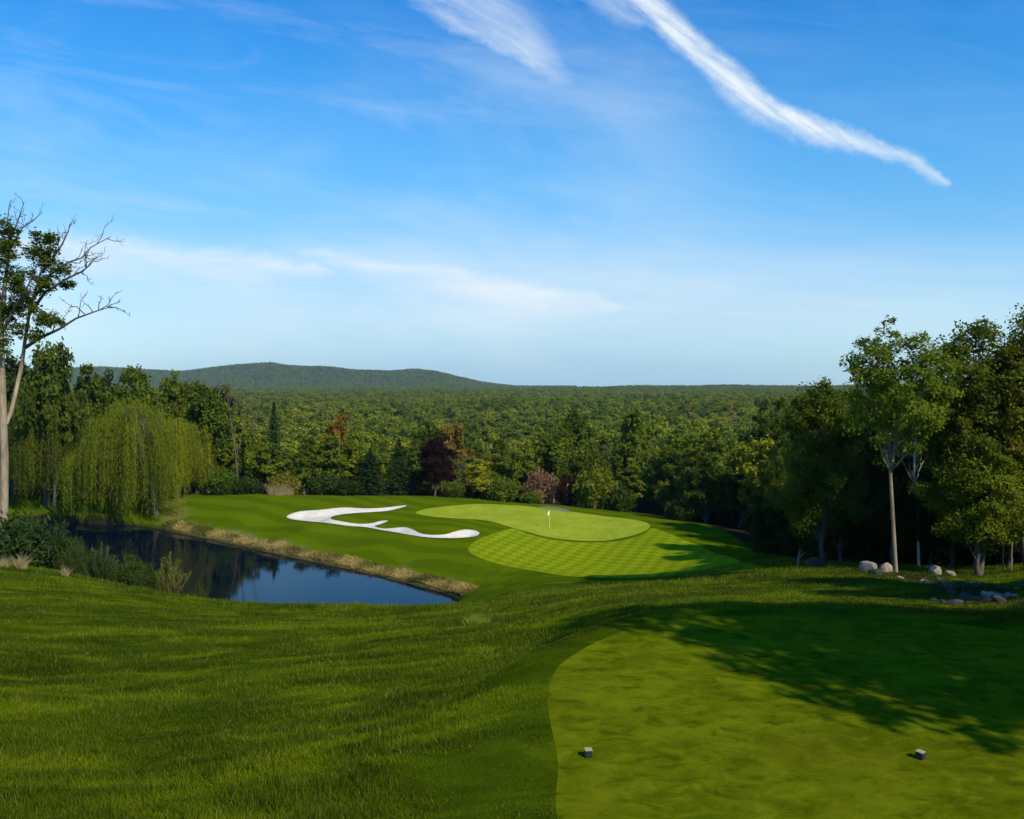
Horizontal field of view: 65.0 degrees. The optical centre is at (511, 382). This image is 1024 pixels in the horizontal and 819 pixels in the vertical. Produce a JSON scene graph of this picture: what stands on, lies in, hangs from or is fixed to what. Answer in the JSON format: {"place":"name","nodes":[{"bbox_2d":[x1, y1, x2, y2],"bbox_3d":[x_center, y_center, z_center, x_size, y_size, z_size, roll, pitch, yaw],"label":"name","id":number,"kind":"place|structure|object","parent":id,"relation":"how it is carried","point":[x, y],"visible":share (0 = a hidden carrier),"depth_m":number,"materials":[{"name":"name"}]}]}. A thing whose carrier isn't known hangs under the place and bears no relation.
{"place":"outdoors","nodes":[
{"label":"outdoors","id":0,"kind":"place"},
{"bbox_2d":[23,521,457,604],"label":"pond water","id":1,"kind":"structure","parent":0,"point":[219,570],"depth_m":84.84,"materials":[{"name":"blue liquid"}]},
{"bbox_2d":[0,368,1023,818],"bbox_3d":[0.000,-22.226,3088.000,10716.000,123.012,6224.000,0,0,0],"label":"ground","id":2,"kind":"structure","parent":0,"point":[256,516],"depth_m":27.08,"materials":[{"name":"green plant"}]},
{"bbox_2d":[5,354,40,496],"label":"broadleaf tree","id":3,"kind":"object","parent":2,"relation":"on","point":[11,366],"visible":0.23,"depth_m":127.36,"materials":[{"name":"green plant"}]},
{"bbox_2d":[0,509,59,567],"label":"shrub","id":4,"kind":"object","parent":2,"relation":"on","point":[32,538],"visible":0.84,"depth_m":57.37,"materials":[{"name":"green plant"}]},
{"bbox_2d":[10,336,94,512],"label":"broadleaf tree","id":5,"kind":"object","parent":2,"relation":"on","point":[49,380],"visible":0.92,"depth_m":116.69,"materials":[{"name":"green plant"}]},
{"bbox_2d":[7,397,112,506],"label":"willow tree","id":6,"kind":"object","parent":2,"relation":"on","point":[26,449],"visible":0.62,"depth_m":116.83,"materials":[{"name":"green plant"}]},
{"bbox_2d":[36,513,83,572],"bbox_3d":[-34.991,12.666,61.996,3.828,5.440,3.639,0,0,33],"label":"shrub","id":7,"kind":"object","parent":2,"relation":"on","point":[53,559],"visible":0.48,"depth_m":61.48,"materials":[{"name":"green plant"}]},
{"bbox_2d":[0,194,129,537],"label":"oak tree","id":8,"kind":"object","parent":2,"relation":"on","point":[17,279],"visible":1,"depth_m":64.76,"materials":[{"name":"green plant"}]},
{"bbox_2d":[56,530,93,574],"bbox_3d":[-31.163,12.336,57.014,2.332,3.742,2.402,0,0,33],"label":"shrub","id":9,"kind":"object","parent":2,"relation":"on","point":[78,556],"visible":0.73,"depth_m":56.81,"materials":[{"name":"green plant"}]},
{"bbox_2d":[70,362,109,493],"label":"broadleaf tree","id":10,"kind":"object","parent":2,"relation":"on","point":[93,388],"visible":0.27,"depth_m":133.83,"materials":[{"name":"green plant"}]},
{"bbox_2d":[75,549,113,580],"bbox_3d":[-28.471,12.476,54.888,2.446,2.811,2.520,0,0,-25],"label":"shrub","id":11,"kind":"object","parent":2,"relation":"on","point":[94,565],"visible":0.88,"depth_m":54.93,"materials":[{"name":"green plant"}]},
{"bbox_2d":[54,395,185,523],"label":"willow tree","id":12,"kind":"object","parent":2,"relation":"on","point":[126,447],"visible":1,"depth_m":111.39,"materials":[{"name":"green plant"}]},
{"bbox_2d":[107,552,146,585],"bbox_3d":[-26.816,13.115,56.075,2.849,3.152,2.997,0,0,8],"label":"shrub","id":13,"kind":"object","parent":2,"relation":"on","point":[127,575],"visible":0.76,"depth_m":55.63,"materials":[{"name":"green plant"}]},
{"bbox_2d":[103,364,163,494],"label":"broadleaf tree","id":14,"kind":"object","parent":2,"relation":"on","point":[137,389],"visible":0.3,"depth_m":136.63,"materials":[{"name":"green plant"}]},
{"bbox_2d":[134,562,163,590],"bbox_3d":[-24.320,13.020,54.077,1.921,2.621,1.979,0,0,-16],"label":"shrub","id":15,"kind":"object","parent":2,"relation":"on","point":[149,581],"visible":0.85,"depth_m":53.66,"materials":[{"name":"green plant"}]},
{"bbox_2d":[153,369,191,494],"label":"broadleaf tree","id":16,"kind":"object","parent":2,"relation":"on","point":[165,395],"visible":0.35,"depth_m":140.86,"materials":[{"name":"green plant"}]},
{"bbox_2d":[154,552,191,592],"bbox_3d":[-23.945,13.437,56.104,2.956,3.367,2.864,0,0,41],"label":"shrub","id":17,"kind":"object","parent":2,"relation":"on","point":[167,579],"visible":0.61,"depth_m":56.04,"materials":[{"name":"green plant"}]},
{"bbox_2d":[169,379,199,493],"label":"broadleaf tree","id":18,"kind":"object","parent":2,"relation":"on","point":[193,386],"visible":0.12,"depth_m":140.87,"materials":[{"name":"green plant"}]},
{"bbox_2d":[150,412,219,498],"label":"willow tree","id":19,"kind":"object","parent":2,"relation":"on","point":[189,449],"visible":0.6,"depth_m":120.05,"materials":[{"name":"green plant"}]},
{"bbox_2d":[180,392,237,491],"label":"broadleaf tree","id":20,"kind":"object","parent":2,"relation":"on","point":[187,416],"visible":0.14,"depth_m":134.40,"materials":[{"name":"green plant"}]},
{"bbox_2d":[187,384,234,492],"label":"broadleaf tree","id":21,"kind":"object","parent":2,"relation":"on","point":[203,403],"visible":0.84,"depth_m":130.35,"materials":[{"name":"green plant"}]},
{"bbox_2d":[204,467,239,494],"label":"shrub","id":22,"kind":"object","parent":2,"relation":"on","point":[220,484],"visible":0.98,"depth_m":121.08,"materials":[{"name":"green plant"}]},
{"bbox_2d":[211,384,246,477],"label":"broadleaf tree","id":23,"kind":"object","parent":2,"relation":"on","point":[224,392],"visible":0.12,"depth_m":144.84,"materials":[{"name":"green plant"}]},
{"bbox_2d":[215,406,252,474],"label":"broadleaf tree","id":24,"kind":"object","parent":2,"relation":"on","point":[227,456],"visible":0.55,"depth_m":134.71,"materials":[{"name":"green plant"}]},
{"bbox_2d":[227,475,266,494],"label":"shrub","id":25,"kind":"object","parent":2,"relation":"on","point":[248,485],"visible":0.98,"depth_m":121.96,"materials":[{"name":"green plant"}]},
{"bbox_2d":[232,432,265,481],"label":"broadleaf tree","id":26,"kind":"object","parent":2,"relation":"on","point":[247,446],"visible":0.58,"depth_m":129.41,"materials":[{"name":"green plant"}]},
{"bbox_2d":[244,442,289,492],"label":"broadleaf tree","id":27,"kind":"object","parent":2,"relation":"on","point":[269,451],"visible":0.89,"depth_m":127.03,"materials":[{"name":"green plant"}]},
{"bbox_2d":[259,401,283,493],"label":"spruce tree","id":28,"kind":"object","parent":2,"relation":"on","point":[274,434],"visible":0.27,"depth_m":149.78,"materials":[{"name":"green plant"}]},
{"bbox_2d":[262,482,295,495],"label":"grass clump","id":29,"kind":"object","parent":2,"relation":"on","point":[279,491],"visible":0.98,"depth_m":119.82,"materials":[{"name":"beige plant"}]},
{"bbox_2d":[265,471,303,494],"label":"shrub","id":30,"kind":"object","parent":2,"relation":"on","point":[287,479],"visible":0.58,"depth_m":121.64,"materials":[{"name":"green plant"}]},
{"bbox_2d":[277,449,323,494],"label":"broadleaf tree","id":31,"kind":"object","parent":2,"relation":"on","point":[303,470],"visible":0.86,"depth_m":126.10,"materials":[{"name":"green plant"}]},
{"bbox_2d":[290,436,322,494],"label":"broadleaf tree","id":32,"kind":"object","parent":2,"relation":"on","point":[310,440],"visible":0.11,"depth_m":153.57,"materials":[{"name":"green plant"}]},
{"bbox_2d":[159,518,478,594],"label":"bank grass","id":33,"kind":"structure","parent":2,"relation":"on","point":[455,587],"depth_m":88.52,"materials":[{"name":"beige plant"}]},
{"bbox_2d":[304,472,343,494],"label":"shrub","id":34,"kind":"object","parent":2,"relation":"on","point":[319,485],"visible":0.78,"depth_m":121.78,"materials":[{"name":"green plant"}]},
{"bbox_2d":[310,435,361,479],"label":"broadleaf tree","id":35,"kind":"object","parent":2,"relation":"on","point":[330,458],"visible":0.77,"depth_m":129.90,"materials":[{"name":"green plant"}]},
{"bbox_2d":[320,411,353,447],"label":"broadleaf tree","id":36,"kind":"object","parent":2,"relation":"on","point":[336,428],"visible":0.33,"depth_m":190.07,"materials":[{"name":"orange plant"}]},
{"bbox_2d":[330,478,364,495],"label":"shrub","id":37,"kind":"object","parent":2,"relation":"on","point":[346,487],"visible":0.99,"depth_m":121.00,"materials":[{"name":"green plant"}]},
{"bbox_2d":[338,432,372,472],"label":"broadleaf tree","id":38,"kind":"object","parent":2,"relation":"on","point":[356,437],"visible":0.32,"depth_m":145.87,"materials":[{"name":"green plant"}]},
{"bbox_2d":[341,455,392,488],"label":"broadleaf tree","id":39,"kind":"object","parent":2,"relation":"on","point":[354,474],"visible":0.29,"depth_m":131.26,"materials":[{"name":"green plant"}]},
{"bbox_2d":[355,448,387,495],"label":"spruce tree","id":40,"kind":"object","parent":2,"relation":"on","point":[370,482],"visible":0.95,"depth_m":123.41,"materials":[{"name":"green plant"}]},
{"bbox_2d":[358,447,394,490],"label":"broadleaf tree","id":41,"kind":"object","parent":2,"relation":"on","point":[383,457],"visible":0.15,"depth_m":134.75,"materials":[{"name":"green plant"}]},
{"bbox_2d":[287,505,478,538],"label":"sand bunker","id":42,"kind":"object","parent":2,"relation":"in","point":[323,516],"visible":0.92,"depth_m":105.88},
{"bbox_2d":[381,438,418,495],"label":"spruce tree","id":43,"kind":"object","parent":2,"relation":"on","point":[398,486],"visible":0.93,"depth_m":125.42,"materials":[{"name":"green plant"}]},
{"bbox_2d":[381,450,430,495],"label":"broadleaf tree","id":44,"kind":"object","parent":2,"relation":"on","point":[413,459],"visible":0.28,"depth_m":136.16,"materials":[{"name":"green plant"}]},
{"bbox_2d":[411,423,441,447],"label":"broadleaf tree","id":45,"kind":"object","parent":2,"relation":"on","point":[424,436],"visible":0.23,"depth_m":167.29,"materials":[{"name":"green plant"}]},
{"bbox_2d":[416,437,458,495],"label":"purple maple","id":46,"kind":"object","parent":2,"relation":"on","point":[436,461],"visible":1,"depth_m":123.03,"materials":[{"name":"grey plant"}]},
{"bbox_2d":[410,459,465,495],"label":"broadleaf tree","id":47,"kind":"object","parent":2,"relation":"on","point":[439,488],"visible":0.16,"depth_m":133.06,"materials":[{"name":"green plant"}]},
{"bbox_2d":[441,480,465,497],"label":"shrub","id":48,"kind":"object","parent":2,"relation":"on","point":[453,490],"visible":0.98,"depth_m":120.31,"materials":[{"name":"green plant"}]},
{"bbox_2d":[436,421,476,464],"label":"broadleaf tree","id":49,"kind":"object","parent":2,"relation":"on","point":[453,436],"visible":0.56,"depth_m":163.79,"materials":[{"name":"brown plant"}]},
{"bbox_2d":[445,460,487,497],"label":"broadleaf tree","id":50,"kind":"object","parent":2,"relation":"on","point":[469,490],"visible":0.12,"depth_m":138.37,"materials":[{"name":"green plant"}]},
{"bbox_2d":[458,458,498,498],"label":"broadleaf tree","id":51,"kind":"object","parent":2,"relation":"on","point":[479,476],"visible":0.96,"depth_m":122.72,"materials":[{"name":"green plant"}]},
{"bbox_2d":[6,362,972,509],"bbox_3d":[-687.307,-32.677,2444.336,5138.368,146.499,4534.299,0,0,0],"label":"valley wood","id":52,"kind":"object","parent":2,"relation":"on","point":[390,407],"visible":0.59,"depth_m":641.54,"materials":[{"name":"green plant"}]},
{"bbox_2d":[476,453,513,488],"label":"broadleaf tree","id":53,"kind":"object","parent":2,"relation":"on","point":[497,465],"visible":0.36,"depth_m":136.07,"materials":[{"name":"green plant"}]},
{"bbox_2d":[484,438,512,498],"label":"broadleaf tree","id":54,"kind":"object","parent":2,"relation":"on","point":[499,444],"visible":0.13,"depth_m":179.65,"materials":[{"name":"green plant"}]},
{"bbox_2d":[484,474,522,501],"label":"shrub","id":55,"kind":"object","parent":2,"relation":"on","point":[502,490],"visible":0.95,"depth_m":119.95,"materials":[{"name":"green plant"}]},
{"bbox_2d":[0,558,1023,818],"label":"rough grass","id":56,"kind":"structure","parent":2,"relation":"on","point":[650,596],"depth_m":20.78,"materials":[{"name":"green plant"}]},
{"bbox_2d":[504,447,539,502],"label":"broadleaf tree","id":57,"kind":"object","parent":2,"relation":"on","point":[518,470],"visible":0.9,"depth_m":128.32,"materials":[{"name":"green plant"}]},
{"bbox_2d":[519,491,543,503],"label":"shrub","id":58,"kind":"object","parent":2,"relation":"on","point":[530,497],"visible":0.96,"depth_m":119.38,"materials":[{"name":"green plant"}]},
{"bbox_2d":[416,504,649,540],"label":"putting green","id":59,"kind":"object","parent":2,"relation":"on","point":[576,526],"visible":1,"depth_m":103.26,"materials":[{"name":"green plant"}]},
{"bbox_2d":[522,467,559,503],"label":"flowering bush","id":60,"kind":"object","parent":2,"relation":"on","point":[541,485],"visible":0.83,"depth_m":121.91,"materials":[{"name":"pink plant"}]},
{"bbox_2d":[530,424,584,502],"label":"broadleaf tree","id":61,"kind":"object","parent":2,"relation":"on","point":[557,458],"visible":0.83,"depth_m":132.14,"materials":[{"name":"green plant"}]},
{"bbox_2d":[555,473,578,505],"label":"flowering bush","id":62,"kind":"object","parent":2,"relation":"on","point":[565,495],"visible":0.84,"depth_m":120.21,"materials":[{"name":"brown plant"}]},
{"bbox_2d":[557,409,604,498],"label":"broadleaf tree","id":63,"kind":"object","parent":2,"relation":"on","point":[579,435],"visible":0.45,"depth_m":148.16,"materials":[{"name":"green plant"}]},
{"bbox_2d":[569,452,612,483],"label":"broadleaf tree","id":64,"kind":"object","parent":2,"relation":"on","point":[588,461],"visible":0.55,"depth_m":135.69,"materials":[{"name":"green plant"}]},
{"bbox_2d":[567,463,618,509],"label":"shrub","id":65,"kind":"object","parent":2,"relation":"on","point":[592,486],"visible":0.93,"depth_m":117.54,"materials":[{"name":"green plant"}]},
{"bbox_2d":[468,528,760,577],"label":"fairway","id":66,"kind":"structure","parent":2,"relation":"on","point":[652,552],"depth_m":83.39,"materials":[{"name":"green plant"}]},
{"bbox_2d":[597,484,637,511],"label":"shrub","id":67,"kind":"object","parent":2,"relation":"on","point":[621,500],"visible":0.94,"depth_m":115.95,"materials":[{"name":"green plant"}]},
{"bbox_2d":[608,408,659,485],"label":"broadleaf tree","id":68,"kind":"object","parent":2,"relation":"on","point":[636,434],"visible":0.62,"depth_m":147.53,"materials":[{"name":"green plant"}]},
{"bbox_2d":[612,465,656,510],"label":"broadleaf tree","id":69,"kind":"object","parent":2,"relation":"on","point":[632,481],"visible":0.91,"depth_m":121.52,"materials":[{"name":"green plant"}]},
{"bbox_2d":[642,449,687,503],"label":"broadleaf tree","id":70,"kind":"object","parent":2,"relation":"on","point":[656,471],"visible":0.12,"depth_m":129.55,"materials":[{"name":"green plant"}]},
{"bbox_2d":[652,480,678,514],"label":"broadleaf tree","id":71,"kind":"object","parent":2,"relation":"on","point":[663,493],"visible":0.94,"depth_m":117.31,"materials":[{"name":"green plant"}]},
{"bbox_2d":[650,441,684,501],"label":"broadleaf tree","id":72,"kind":"object","parent":2,"relation":"on","point":[670,460],"visible":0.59,"depth_m":125.82,"materials":[{"name":"green plant"}]},
{"bbox_2d":[650,431,694,499],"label":"broadleaf tree","id":73,"kind":"object","parent":2,"relation":"on","point":[672,440],"visible":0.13,"depth_m":133.94,"materials":[{"name":"green plant"}]},
{"bbox_2d":[665,495,701,520],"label":"shrub","id":74,"kind":"object","parent":2,"relation":"on","point":[678,510],"visible":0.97,"depth_m":106.11,"materials":[{"name":"green plant"}]},
{"bbox_2d":[672,443,733,519],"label":"broadleaf tree","id":75,"kind":"object","parent":2,"relation":"on","point":[725,457],"visible":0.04,"depth_m":117.48,"materials":[{"name":"green plant"}]},
{"bbox_2d":[673,428,733,519],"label":"broadleaf tree","id":76,"kind":"object","parent":2,"relation":"on","point":[695,448],"visible":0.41,"depth_m":115.24,"materials":[{"name":"green plant"}]},
{"bbox_2d":[677,454,735,522],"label":"broadleaf tree","id":77,"kind":"object","parent":2,"relation":"on","point":[699,476],"visible":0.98,"depth_m":105.34,"materials":[{"name":"green plant"}]},
{"bbox_2d":[692,464,756,527],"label":"broadleaf tree","id":78,"kind":"object","parent":2,"relation":"on","point":[739,480],"visible":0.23,"depth_m":106.36,"materials":[{"name":"green plant"}]},
{"bbox_2d":[723,439,759,516],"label":"broadleaf tree","id":79,"kind":"object","parent":2,"relation":"on","point":[739,455],"visible":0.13,"depth_m":110.96,"materials":[{"name":"green plant"}]},
{"bbox_2d":[729,413,780,457],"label":"broadleaf tree","id":80,"kind":"object","parent":2,"relation":"on","point":[766,427],"visible":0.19,"depth_m":128.75,"materials":[{"name":"green plant"}]},
{"bbox_2d":[737,434,774,506],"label":"broadleaf tree","id":81,"kind":"object","parent":2,"relation":"on","point":[757,456],"visible":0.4,"depth_m":99.81,"materials":[{"name":"green plant"}]},
{"bbox_2d":[741,489,785,555],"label":"understorey bush","id":82,"kind":"object","parent":2,"relation":"on","point":[757,513],"visible":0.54,"depth_m":76.34,"materials":[{"name":"green plant"}]},
{"bbox_2d":[755,428,788,496],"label":"broadleaf tree","id":83,"kind":"object","parent":2,"relation":"on","point":[763,462],"visible":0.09,"depth_m":99.04,"materials":[{"name":"green plant"}]},
{"bbox_2d":[756,432,803,555],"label":"broadleaf tree","id":84,"kind":"object","parent":2,"relation":"on","point":[772,477],"visible":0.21,"depth_m":74.80,"materials":[{"name":"green plant"}]},
{"bbox_2d":[758,391,803,437],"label":"broadleaf tree","id":85,"kind":"object","parent":2,"relation":"on","point":[779,404],"visible":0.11,"depth_m":139.43,"materials":[{"name":"green plant"}]},
{"bbox_2d":[767,485,825,558],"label":"understorey bush","id":86,"kind":"object","parent":2,"relation":"on","point":[792,543],"visible":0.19,"depth_m":72.53,"materials":[{"name":"green plant"}]},
{"bbox_2d":[767,408,838,482],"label":"broadleaf tree","id":87,"kind":"object","parent":2,"relation":"on","point":[779,433],"visible":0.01,"depth_m":86.75,"materials":[{"name":"green plant"}]},
{"bbox_2d":[774,375,874,565],"bbox_3d":[22.195,6.427,56.973,6.334,14.089,6.850,0,0,33],"label":"broadleaf tree","id":88,"kind":"object","parent":2,"relation":"on","point":[824,468],"visible":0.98,"depth_m":56.20,"materials":[{"name":"green plant"}]},
{"bbox_2d":[789,507,860,561],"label":"understorey bush","id":89,"kind":"object","parent":2,"relation":"on","point":[830,552],"visible":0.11,"depth_m":65.51,"materials":[{"name":"green plant"}]},
{"bbox_2d":[812,454,878,561],"bbox_3d":[25.577,9.901,63.165,6.412,8.932,6.312,0,0,-32],"label":"broadleaf tree","id":90,"kind":"object","parent":2,"relation":"on","point":[847,527],"visible":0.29,"depth_m":61.82,"materials":[{"name":"green plant"}]},
{"bbox_2d":[840,396,895,556],"bbox_3d":[28.869,8.188,66.060,7.210,14.343,6.668,0,0,-37],"label":"broadleaf tree","id":91,"kind":"object","parent":2,"relation":"on","point":[857,451],"visible":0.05,"depth_m":64.63,"materials":[{"name":"green plant"}]},
{"bbox_2d":[854,432,941,563],"bbox_3d":[28.956,8.034,60.123,7.650,12.113,7.772,0,0,8],"label":"broadleaf tree","id":92,"kind":"object","parent":2,"relation":"on","point":[877,498],"visible":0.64,"depth_m":58.56,"materials":[{"name":"green plant"}]},
{"bbox_2d":[837,315,967,571],"bbox_3d":[23.837,3.975,49.310,8.100,16.327,7.503,0,0,-34],"label":"broadleaf tree","id":93,"kind":"object","parent":2,"relation":"on","point":[907,419],"visible":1,"depth_m":48.48,"materials":[{"name":"green plant"}]},
{"bbox_2d":[882,431,923,565],"bbox_3d":[28.790,7.335,58.686,4.546,13.242,3.225,0,0,0],"label":"birch tree","id":94,"kind":"object","parent":2,"relation":"on","point":[918,542],"visible":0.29,"depth_m":57.94,"materials":[{"name":"grey plant"}]},
{"bbox_2d":[900,535,972,565],"bbox_3d":[33.257,11.740,63.100,5.532,6.385,5.914,0,0,-34],"label":"understorey bush","id":95,"kind":"object","parent":2,"relation":"on","point":[962,562],"visible":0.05,"depth_m":61.80,"materials":[{"name":"green plant"}]},
{"bbox_2d":[899,460,996,568],"bbox_3d":[31.427,9.360,57.678,6.440,8.738,6.339,0,0,33],"label":"broadleaf tree","id":96,"kind":"object","parent":2,"relation":"on","point":[941,542],"visible":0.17,"depth_m":57.20,"materials":[{"name":"green plant"}]},
{"bbox_2d":[907,426,1023,575],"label":"broadleaf tree","id":97,"kind":"object","parent":2,"relation":"on","point":[986,515],"visible":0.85,"depth_m":48.78,"materials":[{"name":"green plant"}]},
{"bbox_2d":[910,315,1023,573],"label":"broadleaf tree","id":98,"kind":"object","parent":2,"relation":"on","point":[972,401],"visible":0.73,"depth_m":49.79,"materials":[{"name":"green plant"}]},
{"bbox_2d":[968,541,1022,565],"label":"understorey bush","id":99,"kind":"object","parent":2,"relation":"on","point":[989,561],"visible":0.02,"depth_m":60.00,"materials":[{"name":"green plant"}]},
{"bbox_2d":[971,302,1023,566],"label":"broadleaf tree","id":100,"kind":"object","parent":2,"relation":"on","point":[1019,397],"visible":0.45,"depth_m":49.73,"materials":[{"name":"green plant"}]},
{"bbox_2d":[974,481,1021,567],"bbox_3d":[34.867,8.733,55.787,6.736,8.907,6.630,0,0,-24],"label":"broadleaf tree","id":101,"kind":"object","parent":2,"relation":"on","point":[1008,551],"depth_m":55.06,"materials":[{"name":"green plant"}]},
{"bbox_2d":[0,0,1023,386],"label":"sky","id":102,"kind":"structure","parent":0,"point":[581,193],"materials":[{"name":"blue"}]},
{"bbox_2d":[547,615,1023,818],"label":"tee grass","id":103,"kind":"structure","parent":0,"point":[797,729],"depth_m":13.95,"materials":[{"name":"green plant"}]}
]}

